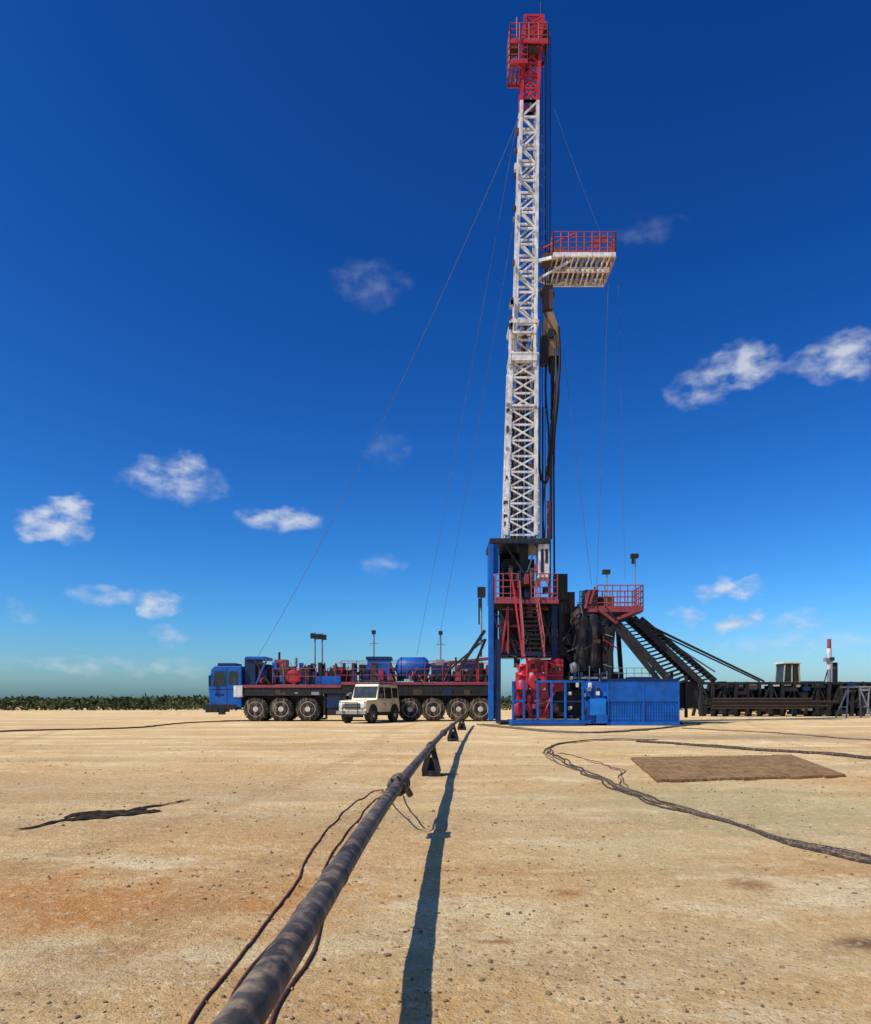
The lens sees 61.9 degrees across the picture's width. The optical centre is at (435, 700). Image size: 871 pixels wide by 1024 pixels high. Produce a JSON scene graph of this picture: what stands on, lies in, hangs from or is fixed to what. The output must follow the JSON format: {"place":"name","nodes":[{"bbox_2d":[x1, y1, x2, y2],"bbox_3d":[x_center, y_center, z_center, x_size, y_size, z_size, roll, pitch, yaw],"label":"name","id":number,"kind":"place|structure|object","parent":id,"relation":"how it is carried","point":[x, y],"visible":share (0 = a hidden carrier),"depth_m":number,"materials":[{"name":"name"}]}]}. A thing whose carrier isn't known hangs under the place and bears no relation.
{"place":"outdoors","nodes":[
{"label":"outdoors","id":0,"kind":"place"},
{"bbox_2d":[0,703,870,1023],"bbox_3d":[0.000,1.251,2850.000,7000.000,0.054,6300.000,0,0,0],"label":"ground","id":1,"kind":"structure","parent":0,"point":[110,941],"depth_m":5.27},
{"bbox_2d":[17,799,189,828],"bbox_3d":[-3.535,1.235,8.037,0.716,0.029,2.339,0,0,39],"label":"rubber sheet scrap","id":2,"kind":"object","parent":1,"relation":"on","point":[96,814],"visible":1,"depth_m":7.95,"materials":[{"name":"black rubber"}]},
{"bbox_2d":[0,720,239,731],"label":"ground hose","id":3,"kind":"object","parent":1,"relation":"on","point":[109,728],"visible":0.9,"depth_m":31.76,"materials":[{"name":"black rubber"}]},
{"bbox_2d":[187,789,383,1023],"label":"ground cable","id":4,"kind":"object","parent":1,"relation":"on","point":[209,993],"visible":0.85,"depth_m":3.84,"materials":[{"name":"black rubber"}]},
{"bbox_2d":[268,926,321,1023],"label":"ground cable","id":5,"kind":"object","parent":1,"relation":"on","point":[287,990],"visible":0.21,"depth_m":3.20,"materials":[{"name":"black rubber"}]},
{"bbox_2d":[230,788,386,997],"bbox_3d":[-0.632,1.056,6.535,0.480,0.429,7.810,0,0,0],"label":"ground cable","id":6,"kind":"object","parent":1,"relation":"on","point":[245,974],"visible":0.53,"depth_m":3.67,"materials":[{"name":"black rubber"}]},
{"bbox_2d":[319,633,326,719],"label":"floodlight pole","id":7,"kind":"object","parent":1,"relation":"on","point":[322,637],"visible":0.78,"depth_m":48.56,"materials":[{"name":"metal"}]},
{"bbox_2d":[211,713,465,1023],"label":"steel pipeline","id":8,"kind":"object","parent":1,"relation":"on","point":[256,996],"visible":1,"depth_m":2.40,"materials":[{"name":"black metal"}]},
{"bbox_2d":[205,652,487,720],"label":"rig carrier truck","id":9,"kind":"object","parent":1,"relation":"on","point":[258,689],"visible":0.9,"depth_m":44.05,"materials":[{"name":"blue paint"}]},
{"bbox_2d":[310,632,318,669],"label":"floodlight pole","id":10,"kind":"object","parent":9,"relation":"on","point":[314,636],"visible":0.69,"depth_m":47.95,"materials":[{"name":"metal"}]},
{"bbox_2d":[0,693,697,710],"bbox_3d":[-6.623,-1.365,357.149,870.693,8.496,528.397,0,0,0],"label":"scrub vegetation","id":11,"kind":"object","parent":1,"relation":"on","point":[34,702],"visible":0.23,"depth_m":101.69,"materials":[{"name":"green plant"}]},
{"bbox_2d":[336,680,399,722],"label":"off road car","id":12,"kind":"object","parent":1,"relation":"on","point":[370,702],"visible":1,"depth_m":41.21,"materials":[{"name":"beige paint"}]},
{"bbox_2d":[369,630,377,718],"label":"floodlight pole","id":13,"kind":"object","parent":1,"relation":"on","point":[373,633],"visible":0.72,"depth_m":49.95,"materials":[{"name":"metal"}]},
{"bbox_2d":[0,741,870,1023],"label":"gravel stones","id":14,"kind":"object","parent":1,"relation":"on","point":[619,1019],"visible":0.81,"depth_m":4.09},
{"bbox_2d":[436,631,444,718],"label":"floodlight pole","id":15,"kind":"object","parent":1,"relation":"on","point":[440,634],"visible":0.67,"depth_m":49.95,"materials":[{"name":"metal"}]},
{"bbox_2d":[258,2,764,725],"bbox_3d":[5.237,-18.096,40.696,31.772,38.844,9.586,0,0,-3],"label":"drilling rig","id":16,"kind":"object","parent":1,"relation":"on","point":[566,634],"visible":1,"depth_m":38.40,"materials":[{"name":"white paint"}]},
{"bbox_2d":[476,723,699,732],"bbox_3d":[7.965,1.218,32.962,11.713,0.098,10.095,0,0,0],"label":"ground hose","id":17,"kind":"object","parent":1,"relation":"on","point":[539,730],"visible":0.96,"depth_m":30.08,"materials":[{"name":"black rubber"}]},
{"bbox_2d":[558,752,629,791],"bbox_3d":[3.096,1.238,13.635,0.654,0.041,7.394,0,0,2],"label":"hose bundle","id":18,"kind":"object","parent":1,"relation":"on","point":[609,766],"visible":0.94,"depth_m":13.57,"materials":[{"name":"black rubber"}]},
{"bbox_2d":[597,674,679,725],"bbox_3d":[10.475,-0.058,37.760,3.692,2.602,2.400,0,0,0],"label":"blue steel tank","id":19,"kind":"object","parent":1,"relation":"on","point":[643,701],"visible":1,"depth_m":36.60,"materials":[{"name":"metal"}]},
{"bbox_2d":[543,738,870,863],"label":"hose bundle","id":20,"kind":"object","parent":1,"relation":"on","point":[776,838],"visible":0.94,"depth_m":8.02,"materials":[{"name":"black rubber"}]},
{"bbox_2d":[631,754,845,782],"bbox_3d":[5.663,1.223,13.655,3.603,0.054,5.842,0,0,10],"label":"timber ground mat","id":21,"kind":"object","parent":1,"relation":"on","point":[707,768],"visible":1,"depth_m":12.87,"materials":[{"name":"brown wood"}]},
{"bbox_2d":[636,740,870,759],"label":"ground hose","id":22,"kind":"object","parent":1,"relation":"on","point":[775,750],"visible":0.98,"depth_m":18.12,"materials":[{"name":"black rubber"}]},
{"bbox_2d":[682,727,870,740],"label":"ground hose","id":23,"kind":"object","parent":1,"relation":"on","point":[780,733],"visible":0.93,"depth_m":27.32,"materials":[{"name":"black rubber"}]},
{"bbox_2d":[691,681,870,715],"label":"pipe catwalk","id":24,"kind":"object","parent":1,"relation":"on","point":[781,699],"visible":0.93,"depth_m":57.99,"materials":[{"name":"metal"}]},
{"bbox_2d":[823,639,837,714],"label":"flare stack","id":25,"kind":"object","parent":1,"relation":"on","point":[827,660],"visible":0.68,"depth_m":61.86,"materials":[{"name":"metal"}]},
{"bbox_2d":[830,657,835,715],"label":"floodlight pole","id":26,"kind":"object","parent":1,"relation":"on","point":[832,658],"visible":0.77,"depth_m":59.95,"materials":[{"name":"metal"}]},
{"bbox_2d":[835,686,870,717],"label":"pipe rack trestle","id":27,"kind":"object","parent":1,"relation":"on","point":[859,690],"visible":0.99,"depth_m":53.95,"materials":[{"name":"metal"}]},
{"bbox_2d":[866,686,870,716],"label":"pipe rack trestle","id":28,"kind":"object","parent":1,"relation":"on","point":[869,687],"visible":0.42,"depth_m":57.72,"materials":[{"name":"metal"}]},
{"bbox_2d":[0,0,870,699],"label":"sky","id":29,"kind":"structure","parent":0,"point":[232,232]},
{"bbox_2d":[710,685,744,714],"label":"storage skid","id":30,"kind":"object","parent":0,"point":[721,713],"visible":0.06,"depth_m":65.96,"materials":[{"name":"metal"}]},
{"bbox_2d":[741,662,822,714],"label":"wheel loader","id":31,"kind":"object","parent":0,"point":[787,672],"visible":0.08,"depth_m":63.26,"materials":[{"name":"yellow paint"}]},
{"bbox_2d":[800,681,825,714],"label":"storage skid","id":32,"kind":"object","parent":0,"point":[824,713],"visible":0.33,"depth_m":66.00,"materials":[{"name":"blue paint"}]}
]}

